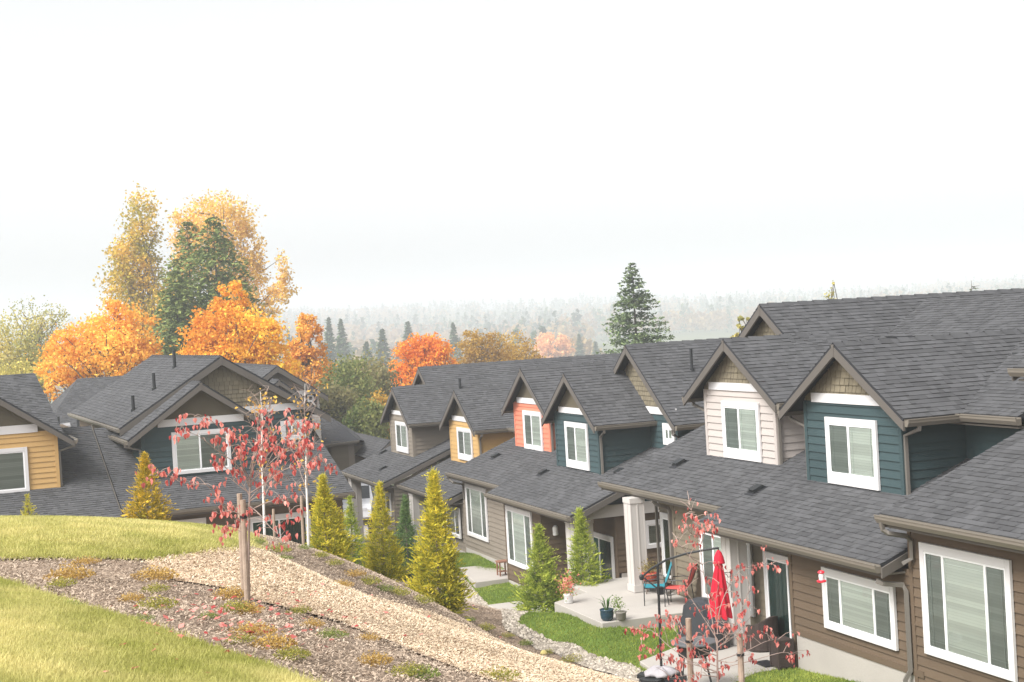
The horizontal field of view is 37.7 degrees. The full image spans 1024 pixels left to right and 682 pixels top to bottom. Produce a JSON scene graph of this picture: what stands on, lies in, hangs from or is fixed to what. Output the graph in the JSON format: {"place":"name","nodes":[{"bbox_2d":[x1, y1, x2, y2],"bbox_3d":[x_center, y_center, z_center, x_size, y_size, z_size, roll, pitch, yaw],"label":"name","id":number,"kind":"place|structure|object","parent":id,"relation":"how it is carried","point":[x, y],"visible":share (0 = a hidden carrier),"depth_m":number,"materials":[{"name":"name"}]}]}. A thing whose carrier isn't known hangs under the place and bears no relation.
{"place":"outdoors","nodes":[
{"label":"outdoors","id":0,"kind":"place"},
{"bbox_2d":[0,373,122,517],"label":"house","id":1,"kind":"structure","parent":0,"point":[50,464],"depth_m":44.12,"materials":[{"name":"tile"}]},
{"bbox_2d":[0,447,29,492],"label":"window","id":2,"kind":"structure","parent":1,"relation":"in","point":[14,472],"depth_m":43.84,"materials":[{"name":"white paint"}]},
{"bbox_2d":[0,527,624,681],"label":"ground","id":3,"kind":"structure","parent":0,"point":[483,615],"depth_m":15.15,"materials":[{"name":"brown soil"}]},
{"bbox_2d":[42,561,95,580],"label":"heath clump","id":4,"kind":"object","parent":3,"relation":"on","point":[65,573],"visible":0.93,"depth_m":15.91,"materials":[{"name":"plant"}]},
{"bbox_2d":[0,515,269,560],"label":"grass","id":5,"kind":"structure","parent":3,"relation":"on","point":[95,528],"depth_m":19.73,"materials":[{"name":"green plant"}]},
{"bbox_2d":[121,451,178,520],"bbox_3d":[-6.739,2.831,27.391,1.172,1.657,1.245,-3,1,20],"label":"thuja shrub","id":6,"kind":"object","parent":3,"relation":"on","point":[143,496],"visible":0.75,"depth_m":27.41,"materials":[{"name":"yellow plant"}]},
{"bbox_2d":[130,565,179,581],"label":"heath clump","id":7,"kind":"object","parent":3,"relation":"on","point":[161,574],"visible":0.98,"depth_m":16.75,"materials":[{"name":"plant"}]},
{"bbox_2d":[133,594,179,611],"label":"heath clump","id":8,"kind":"object","parent":3,"relation":"on","point":[152,604],"visible":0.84,"depth_m":13.74,"materials":[{"name":"green plant"}]},
{"bbox_2d":[0,575,332,681],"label":"grass","id":9,"kind":"structure","parent":3,"relation":"on","point":[35,623],"depth_m":10.66,"materials":[{"name":"green plant"}]},
{"bbox_2d":[67,350,355,548],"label":"house","id":10,"kind":"structure","parent":3,"relation":"on","point":[130,416],"depth_m":46.20,"materials":[{"name":"tile"}]},
{"bbox_2d":[171,428,231,473],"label":"window","id":11,"kind":"structure","parent":10,"relation":"in","point":[192,454],"depth_m":45.87,"materials":[{"name":"white paint"}]},
{"bbox_2d":[247,511,311,544],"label":"window","id":12,"kind":"structure","parent":10,"relation":"in","point":[296,528],"depth_m":45.52,"materials":[{"name":"white paint"}]},
{"bbox_2d":[280,419,302,439],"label":"window","id":13,"kind":"structure","parent":10,"relation":"in","point":[284,428],"depth_m":48.51,"materials":[{"name":"white paint"}]},
{"bbox_2d":[209,584,243,599],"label":"heath clump","id":14,"kind":"object","parent":3,"relation":"on","point":[229,593],"visible":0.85,"depth_m":16.07,"materials":[{"name":"plant"}]},
{"bbox_2d":[134,401,337,602],"bbox_3d":[-2.781,1.732,15.426,2.103,2.176,1.228,-4,1,-20],"label":"dogwood sapling","id":15,"kind":"object","parent":3,"relation":"on","point":[281,453],"visible":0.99,"depth_m":15.50,"materials":[{"name":"red plant"}]},
{"bbox_2d":[237,493,243,598],"bbox_3d":[-2.920,2.243,16.204,0.080,1.188,0.078,-4,1,-20],"label":"tree stake","id":16,"kind":"object","parent":3,"relation":"on","point":[239,496],"visible":0.34,"depth_m":16.17,"materials":[{"name":"brown wood"}]},
{"bbox_2d":[240,500,249,603],"bbox_3d":[-2.759,2.221,15.504,0.083,1.155,0.079,-4,1,-20],"label":"tree stake","id":17,"kind":"object","parent":3,"relation":"on","point":[245,556],"visible":0.83,"depth_m":15.47,"materials":[{"name":"brown wood"}]},
{"bbox_2d":[226,620,277,636],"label":"heath clump","id":18,"kind":"object","parent":3,"relation":"on","point":[253,628],"visible":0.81,"depth_m":12.83,"materials":[{"name":"plant"}]},
{"bbox_2d":[235,384,290,536],"bbox_3d":[-4.475,2.198,26.992,0.907,2.955,0.968,-4,1,-20],"label":"birch sapling","id":19,"kind":"object","parent":3,"relation":"on","point":[262,472],"visible":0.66,"depth_m":26.99,"materials":[{"name":"white plant"}]},
{"bbox_2d":[247,630,297,650],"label":"heath clump","id":20,"kind":"object","parent":3,"relation":"on","point":[283,641],"visible":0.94,"depth_m":12.17,"materials":[{"name":"plant"}]},
{"bbox_2d":[271,644,311,660],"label":"heath clump","id":21,"kind":"object","parent":3,"relation":"on","point":[292,651],"visible":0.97,"depth_m":11.73,"materials":[{"name":"green plant"}]},
{"bbox_2d":[280,375,328,545],"bbox_3d":[-3.953,2.318,29.071,1.037,3.638,0.999,-4,1,-20],"label":"birch sapling","id":22,"kind":"object","parent":3,"relation":"on","point":[306,458],"visible":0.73,"depth_m":28.99,"materials":[{"name":"white plant"}]},
{"bbox_2d":[103,583,521,671],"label":"fallen leaves","id":23,"kind":"object","parent":3,"relation":"on","point":[287,625],"visible":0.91,"depth_m":13.80,"materials":[{"name":"red plant"}]},
{"bbox_2d":[305,472,365,564],"bbox_3d":[-3.647,3.558,29.929,1.439,1.939,1.414,-2,1,45],"label":"thuja shrub","id":24,"kind":"object","parent":3,"relation":"on","point":[338,546],"visible":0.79,"depth_m":29.89,"materials":[{"name":"yellow plant"}]},
{"bbox_2d":[342,495,368,567],"bbox_3d":[-3.466,4.300,32.982,0.947,1.879,1.090,-4,1,-20],"label":"thuja shrub","id":25,"kind":"object","parent":3,"relation":"on","point":[350,516],"visible":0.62,"depth_m":32.95,"materials":[{"name":"green plant"}]},
{"bbox_2d":[320,417,410,522],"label":"house","id":26,"kind":"structure","parent":3,"relation":"on","point":[346,446],"depth_m":74.59,"materials":[{"name":"tile"}]},
{"bbox_2d":[354,650,393,666],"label":"heath clump","id":27,"kind":"object","parent":3,"relation":"on","point":[373,656],"visible":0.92,"depth_m":12.53,"materials":[{"name":"plant"}]},
{"bbox_2d":[129,546,637,681],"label":"wood chip path","id":28,"kind":"structure","parent":3,"relation":"on","point":[267,596],"depth_m":17.75,"materials":[{"name":"beige wood"}]},
{"bbox_2d":[353,480,414,581],"bbox_3d":[-2.688,3.976,31.033,1.268,2.244,1.267,-4,1,-20],"label":"thuja shrub","id":29,"kind":"object","parent":3,"relation":"on","point":[389,563],"visible":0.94,"depth_m":30.90,"materials":[{"name":"green plant"}]},
{"bbox_2d":[385,661,426,677],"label":"heath clump","id":30,"kind":"object","parent":3,"relation":"on","point":[401,668],"visible":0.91,"depth_m":12.29,"materials":[{"name":"green plant"}]},
{"bbox_2d":[390,494,432,582],"bbox_3d":[-2.409,4.540,34.045,1.279,2.201,1.222,-3,1,28],"label":"thuja shrub","id":31,"kind":"object","parent":3,"relation":"on","point":[405,518],"visible":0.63,"depth_m":33.90,"materials":[{"name":"green plant"}]},
{"bbox_2d":[405,663,440,679],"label":"heath clump","id":32,"kind":"object","parent":3,"relation":"on","point":[433,674],"visible":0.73,"depth_m":12.31,"materials":[{"name":"green plant"}]},
{"bbox_2d":[401,465,477,620],"bbox_3d":[-1.625,3.873,28.953,1.824,2.959,1.694,-4,1,-20],"label":"thuja shrub","id":33,"kind":"object","parent":3,"relation":"on","point":[452,593],"visible":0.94,"depth_m":28.71,"materials":[{"name":"yellow plant"}]},
{"bbox_2d":[341,353,620,552],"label":"row house","id":34,"kind":"structure","parent":3,"relation":"on","point":[442,419],"depth_m":59.21,"materials":[{"name":"tile"}]},
{"bbox_2d":[395,421,408,453],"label":"window","id":35,"kind":"structure","parent":34,"relation":"in","point":[401,431],"depth_m":60.82,"materials":[{"name":"white paint"}]},
{"bbox_2d":[442,504,461,538],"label":"window","id":36,"kind":"structure","parent":34,"relation":"in","point":[457,521],"depth_m":52.33,"materials":[{"name":"white paint"}]},
{"bbox_2d":[456,427,472,460],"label":"window","id":37,"kind":"structure","parent":34,"relation":"in","point":[464,435],"depth_m":55.59,"materials":[{"name":"white paint"}]},
{"bbox_2d":[461,566,508,587],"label":"patio","id":38,"kind":"structure","parent":3,"relation":"on","point":[483,578],"depth_m":46.54,"materials":[{"name":"concrete"}]},
{"bbox_2d":[481,665,520,681],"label":"heath clump","id":39,"kind":"object","parent":3,"relation":"on","point":[498,673],"visible":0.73,"depth_m":14.05,"materials":[{"name":"plant"}]},
{"bbox_2d":[471,589,616,675],"bbox_3d":[0.643,6.558,33.696,2.297,2.548,29.086,-4,1,-14],"label":"gravel strip","id":40,"kind":"object","parent":3,"relation":"on","point":[549,643],"visible":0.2,"depth_m":31.61,"materials":[{"name":"grey gravel"}]},
{"bbox_2d":[436,577,642,681],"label":"pebbles","id":41,"kind":"object","parent":40,"relation":"on","point":[625,671],"visible":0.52,"depth_m":30.75,"materials":[{"name":"gravel"}]},
{"bbox_2d":[445,338,723,601],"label":"row house","id":42,"kind":"structure","parent":3,"relation":"on","point":[582,430],"depth_m":43.37,"materials":[{"name":"tile"}]},
{"bbox_2d":[464,483,488,541],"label":"window","id":43,"kind":"structure","parent":42,"relation":"in","point":[476,503],"depth_m":50.03,"materials":[{"name":"white paint"}]},
{"bbox_2d":[505,505,532,569],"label":"window","id":44,"kind":"structure","parent":42,"relation":"in","point":[518,521],"depth_m":44.89,"materials":[{"name":"white paint"}]},
{"bbox_2d":[522,410,543,450],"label":"window","id":45,"kind":"structure","parent":42,"relation":"in","point":[532,428],"depth_m":48.94,"materials":[{"name":"white paint"}]},
{"bbox_2d":[564,421,589,470],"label":"window","id":46,"kind":"structure","parent":42,"relation":"in","point":[576,434],"depth_m":43.75,"materials":[{"name":"white paint"}]},
{"bbox_2d":[593,531,615,579],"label":"sliding door","id":47,"kind":"structure","parent":42,"relation":"in","point":[605,543],"depth_m":41.20,"materials":[{"name":"white paint"}]},
{"bbox_2d":[645,519,660,548],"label":"window","id":48,"kind":"structure","parent":42,"relation":"in","point":[650,525],"depth_m":40.80,"materials":[{"name":"white paint"}]},
{"bbox_2d":[379,550,858,681],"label":"lawn","id":49,"kind":"structure","parent":3,"relation":"on","point":[595,644],"depth_m":30.89,"materials":[{"name":"green plant"}]},
{"bbox_2d":[508,522,565,612],"bbox_3d":[0.781,5.985,39.467,1.886,2.501,1.679,-3,1,17],"label":"thuja shrub","id":50,"kind":"object","parent":49,"relation":"on","point":[545,574],"visible":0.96,"depth_m":39.30,"materials":[{"name":"green plant"}]},
{"bbox_2d":[554,577,690,627],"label":"patio","id":51,"kind":"structure","parent":3,"relation":"on","point":[586,606],"depth_m":33.11,"materials":[{"name":"concrete"}]},
{"bbox_2d":[555,568,580,603],"bbox_3d":[1.253,5.490,33.565,0.563,0.764,0.550,-4,1,-20],"label":"plant pot","id":52,"kind":"object","parent":51,"relation":"on","point":[568,597],"visible":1,"depth_m":33.52,"materials":[{"name":"white ceramic"}]},
{"bbox_2d":[553,505,612,600],"bbox_3d":[1.728,5.240,35.904,1.445,2.601,1.642,-3,1,33],"label":"thuja shrub","id":53,"kind":"object","parent":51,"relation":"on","point":[581,529],"visible":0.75,"depth_m":35.89,"materials":[{"name":"green plant"}]},
{"bbox_2d":[596,596,617,620],"bbox_3d":[2.034,5.604,31.429,0.552,0.513,0.484,-4,1,-31],"label":"plant pot","id":54,"kind":"object","parent":51,"relation":"on","point":[607,614],"visible":1,"depth_m":31.34,"materials":[{"name":"blue ceramic"}]},
{"bbox_2d":[643,562,671,605],"bbox_3d":[3.213,5.336,32.966,0.660,0.865,0.542,-3,1,4],"label":"sling chair","id":55,"kind":"object","parent":51,"relation":"on","point":[647,586],"visible":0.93,"depth_m":32.78,"materials":[{"name":"blue fabric"}]},
{"bbox_2d":[664,564,696,606],"bbox_3d":[3.690,5.313,32.644,0.660,0.865,0.542,-3,1,20],"label":"sling chair","id":56,"kind":"object","parent":51,"relation":"on","point":[670,587],"visible":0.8,"depth_m":32.60,"materials":[{"name":"red fabric"}]},
{"bbox_2d":[685,618,693,681],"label":"tree stake","id":57,"kind":"object","parent":3,"relation":"on","point":[688,643],"visible":0.81,"depth_m":19.27,"materials":[{"name":"brown wood"}]},
{"bbox_2d":[640,644,792,681],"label":"patio","id":58,"kind":"structure","parent":3,"relation":"on","point":[649,662],"depth_m":28.52,"materials":[{"name":"concrete"}]},
{"bbox_2d":[637,665,686,681],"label":"umbrella base","id":59,"kind":"object","parent":58,"relation":"on","point":[653,673],"visible":0.95,"depth_m":27.27,"materials":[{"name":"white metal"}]},
{"bbox_2d":[639,547,732,665],"bbox_3d":[3.149,4.961,27.166,1.701,2.438,0.459,-3,1,16],"label":"patio umbrella","id":60,"kind":"object","parent":59,"relation":"on","point":[719,575],"visible":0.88,"depth_m":26.94,"materials":[{"name":"red fabric"}]},
{"bbox_2d":[670,636,715,681],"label":"fire table","id":61,"kind":"object","parent":58,"relation":"on","point":[710,641],"visible":0.71,"depth_m":26.40,"materials":[{"name":"stone"}]},
{"bbox_2d":[678,597,729,651],"bbox_3d":[3.820,5.621,29.971,0.495,0.952,1.079,-4,1,-34],"label":"barbecue","id":62,"kind":"object","parent":58,"relation":"on","point":[697,620],"visible":0.48,"depth_m":29.70,"materials":[{"name":"black metal"}]},
{"bbox_2d":[743,616,777,651],"bbox_3d":[4.902,5.694,29.375,0.682,0.660,0.632,-4,1,-45],"label":"tub chair","id":63,"kind":"object","parent":58,"relation":"on","point":[771,622],"visible":0.81,"depth_m":29.10,"materials":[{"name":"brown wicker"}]},
{"bbox_2d":[769,635,794,669],"bbox_3d":[5.019,5.791,27.848,0.340,0.540,0.340,-4,1,-20],"label":"wicker planter","id":64,"kind":"object","parent":58,"relation":"on","point":[779,660],"visible":0.86,"depth_m":27.72,"materials":[{"name":"brown wicker"}]},
{"bbox_2d":[624,491,809,681],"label":"dogwood sapling","id":65,"kind":"object","parent":3,"relation":"on","point":[713,626],"visible":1,"depth_m":18.98,"materials":[{"name":"red plant"}]},
{"bbox_2d":[736,633,744,681],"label":"tree stake","id":66,"kind":"object","parent":3,"relation":"on","point":[741,676],"visible":0.97,"depth_m":18.77,"materials":[{"name":"brown wood"}]},
{"bbox_2d":[597,288,1023,681],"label":"row house","id":67,"kind":"structure","parent":3,"relation":"on","point":[819,439],"depth_m":28.83,"materials":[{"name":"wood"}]},
{"bbox_2d":[660,512,670,578],"bbox_3d":[3.936,4.899,35.298,0.051,1.560,1.850,-4,1,-20],"label":"sliding door","id":68,"kind":"structure","parent":67,"relation":"in","point":[663,516],"depth_m":36.03,"materials":[{"name":"white paint"}]},
{"bbox_2d":[699,532,755,616],"bbox_3d":[4.488,4.798,31.455,0.051,1.620,2.300,-4,1,-20],"label":"window","id":69,"kind":"structure","parent":67,"relation":"in","point":[707,542],"depth_m":32.09,"materials":[{"name":"white paint"}]},
{"bbox_2d":[721,401,762,461],"bbox_3d":[5.032,1.973,32.906,0.051,1.270,1.680,-4,1,-20],"label":"window","id":70,"kind":"structure","parent":67,"relation":"in","point":[741,427],"depth_m":32.88,"materials":[{"name":"white paint"}]},
{"bbox_2d":[762,551,791,637],"bbox_3d":[5.376,5.095,29.031,0.051,1.840,1.840,-4,1,-20],"label":"sliding door","id":71,"kind":"structure","parent":67,"relation":"in","point":[776,585],"depth_m":29.43,"materials":[{"name":"white paint"}]},
{"bbox_2d":[824,417,880,490],"bbox_3d":[6.378,2.096,28.135,0.051,1.280,1.730,-4,1,-20],"label":"window","id":72,"kind":"structure","parent":67,"relation":"in","point":[852,450],"depth_m":28.10,"materials":[{"name":"white paint"}]},
{"bbox_2d":[821,566,898,650],"bbox_3d":[5.930,4.558,25.668,0.051,1.085,2.230,-4,1,-20],"label":"window","id":73,"kind":"structure","parent":67,"relation":"in","point":[856,606],"depth_m":25.61,"materials":[{"name":"white paint"}]},
{"bbox_2d":[874,361,1023,681],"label":"row house","id":74,"kind":"structure","parent":3,"relation":"on","point":[962,525],"depth_m":22.97,"materials":[{"name":"tile"}]},
{"bbox_2d":[918,542,1017,681],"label":"window","id":75,"kind":"structure","parent":74,"relation":"in","point":[967,598],"depth_m":22.78,"materials":[{"name":"white paint"}]},
{"bbox_2d":[344,519,368,543],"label":"driveway","id":76,"kind":"structure","parent":0,"point":[366,525],"depth_m":67.28,"materials":[{"name":"concrete"}]},
{"bbox_2d":[50,376,121,426],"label":"hip roof house","id":77,"kind":"structure","parent":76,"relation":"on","point":[78,392],"depth_m":76.26,"materials":[{"name":"tile"}]},
{"bbox_2d":[235,363,328,440],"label":"lettered house","id":78,"kind":"structure","parent":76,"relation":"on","point":[278,376],"depth_m":66.20,"materials":[{"name":"tile"}]},
{"bbox_2d":[342,483,377,522],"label":"parked car","id":79,"kind":"object","parent":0,"point":[368,494],"visible":0.11,"depth_m":68.77,"materials":[{"name":"white paint"}]},
{"bbox_2d":[0,291,915,526],"bbox_3d":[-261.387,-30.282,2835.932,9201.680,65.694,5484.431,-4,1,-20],"label":"hills","id":80,"kind":"structure","parent":0,"point":[699,334],"depth_m":1168.05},
{"bbox_2d":[0,307,53,388],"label":"tree","id":81,"kind":"object","parent":80,"relation":"on","point":[9,343],"visible":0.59,"depth_m":119.17,"materials":[{"name":"yellow plant"}]},
{"bbox_2d":[0,357,55,390],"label":"tree","id":82,"kind":"object","parent":80,"relation":"on","point":[14,370],"visible":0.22,"depth_m":109.74,"materials":[{"name":"yellow plant"}]},
{"bbox_2d":[3,295,69,403],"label":"tree","id":83,"kind":"object","parent":80,"relation":"on","point":[41,325],"visible":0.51,"depth_m":129.76,"materials":[{"name":"yellow plant"}]},
{"bbox_2d":[25,297,173,400],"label":"maple tree","id":84,"kind":"object","parent":80,"relation":"on","point":[118,345],"visible":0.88,"depth_m":87.11,"materials":[{"name":"orange plant"}]},
{"bbox_2d":[92,181,176,356],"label":"poplar tree","id":85,"kind":"object","parent":80,"relation":"on","point":[127,277],"visible":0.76,"depth_m":149.23,"materials":[{"name":"yellow plant"}]},
{"bbox_2d":[149,270,196,354],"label":"cedar tree","id":86,"kind":"object","parent":80,"relation":"on","point":[180,313],"visible":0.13,"depth_m":115.41,"materials":[{"name":"green plant"}]},
{"bbox_2d":[145,221,215,359],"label":"cedar tree","id":87,"kind":"object","parent":80,"relation":"on","point":[183,257],"visible":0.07,"depth_m":121.49,"materials":[{"name":"green plant"}]},
{"bbox_2d":[155,216,285,359],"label":"cedar tree","id":88,"kind":"object","parent":80,"relation":"on","point":[213,257],"visible":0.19,"depth_m":117.42,"materials":[{"name":"green plant"}]},
{"bbox_2d":[166,187,301,335],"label":"cottonwood tree","id":89,"kind":"object","parent":80,"relation":"on","point":[252,257],"visible":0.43,"depth_m":159.39,"materials":[{"name":"yellow plant"}]},
{"bbox_2d":[170,279,303,374],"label":"maple tree","id":90,"kind":"object","parent":80,"relation":"on","point":[230,333],"visible":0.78,"depth_m":84.90,"materials":[{"name":"orange plant"}]},
{"bbox_2d":[281,312,339,387],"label":"maple tree","id":91,"kind":"object","parent":80,"relation":"on","point":[306,356],"visible":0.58,"depth_m":99.48,"materials":[{"name":"orange plant"}]},
{"bbox_2d":[324,316,340,378],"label":"valley conifer","id":92,"kind":"object","parent":80,"relation":"on","point":[329,339],"visible":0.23,"depth_m":399.56,"materials":[{"name":"green plant"}]},
{"bbox_2d":[314,379,364,425],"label":"valley tree","id":93,"kind":"object","parent":80,"relation":"on","point":[340,399],"visible":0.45,"depth_m":89.28,"materials":[{"name":"green plant"}]},
{"bbox_2d":[335,318,351,372],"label":"valley conifer","id":94,"kind":"object","parent":80,"relation":"on","point":[342,346],"visible":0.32,"depth_m":409.49,"materials":[{"name":"green plant"}]},
{"bbox_2d":[313,350,384,420],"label":"valley tree","id":95,"kind":"object","parent":80,"relation":"on","point":[352,377],"visible":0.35,"depth_m":97.54,"materials":[{"name":"green plant"}]},
{"bbox_2d":[339,393,390,439],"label":"valley tree","id":96,"kind":"object","parent":80,"relation":"on","point":[361,418],"visible":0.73,"depth_m":87.27,"materials":[{"name":"green plant"}]},
{"bbox_2d":[339,340,412,397],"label":"valley tree","id":97,"kind":"object","parent":80,"relation":"on","point":[384,379],"visible":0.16,"depth_m":103.49,"materials":[{"name":"green plant"}]},
{"bbox_2d":[374,328,399,385],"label":"valley conifer","id":98,"kind":"object","parent":80,"relation":"on","point":[379,344],"visible":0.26,"depth_m":389.38,"materials":[{"name":"green plant"}]},
{"bbox_2d":[383,332,458,386],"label":"maple tree","id":99,"kind":"object","parent":80,"relation":"on","point":[424,352],"visible":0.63,"depth_m":111.12,"materials":[{"name":"orange plant"}]},
{"bbox_2d":[449,322,462,364],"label":"valley conifer","id":100,"kind":"object","parent":80,"relation":"on","point":[453,337],"visible":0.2,"depth_m":419.60,"materials":[{"name":"green plant"}]},
{"bbox_2d":[450,328,545,364],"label":"bronze tree","id":101,"kind":"object","parent":80,"relation":"on","point":[476,354],"visible":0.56,"depth_m":134.01,"materials":[{"name":"orange plant"}]},
{"bbox_2d":[55,278,1023,391],"bbox_3d":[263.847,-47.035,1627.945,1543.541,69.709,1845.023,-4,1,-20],"label":"autumn wood","id":102,"kind":"object","parent":80,"relation":"on","point":[703,321],"visible":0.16,"depth_m":1202.21,"materials":[{"name":"plant"}]},
{"bbox_2d":[68,274,1023,377],"bbox_3d":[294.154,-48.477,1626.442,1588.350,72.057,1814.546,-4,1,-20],"label":"conifer wood","id":103,"kind":"object","parent":80,"relation":"on","point":[487,325],"visible":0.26,"depth_m":1509.34,"materials":[{"name":"plant"}]},
{"bbox_2d":[534,332,575,357],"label":"peach tree","id":104,"kind":"object","parent":80,"relation":"on","point":[547,348],"visible":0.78,"depth_m":517.52,"materials":[{"name":"orange plant"}]},
{"bbox_2d":[594,262,674,353],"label":"fir tree","id":105,"kind":"object","parent":80,"relation":"on","point":[631,301],"visible":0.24,"depth_m":104.57,"materials":[{"name":"green plant"}]},
{"bbox_2d":[0,0,1023,327],"label":"sky","id":106,"kind":"structure","parent":0,"point":[395,152],"materials":[{"name":"white"}]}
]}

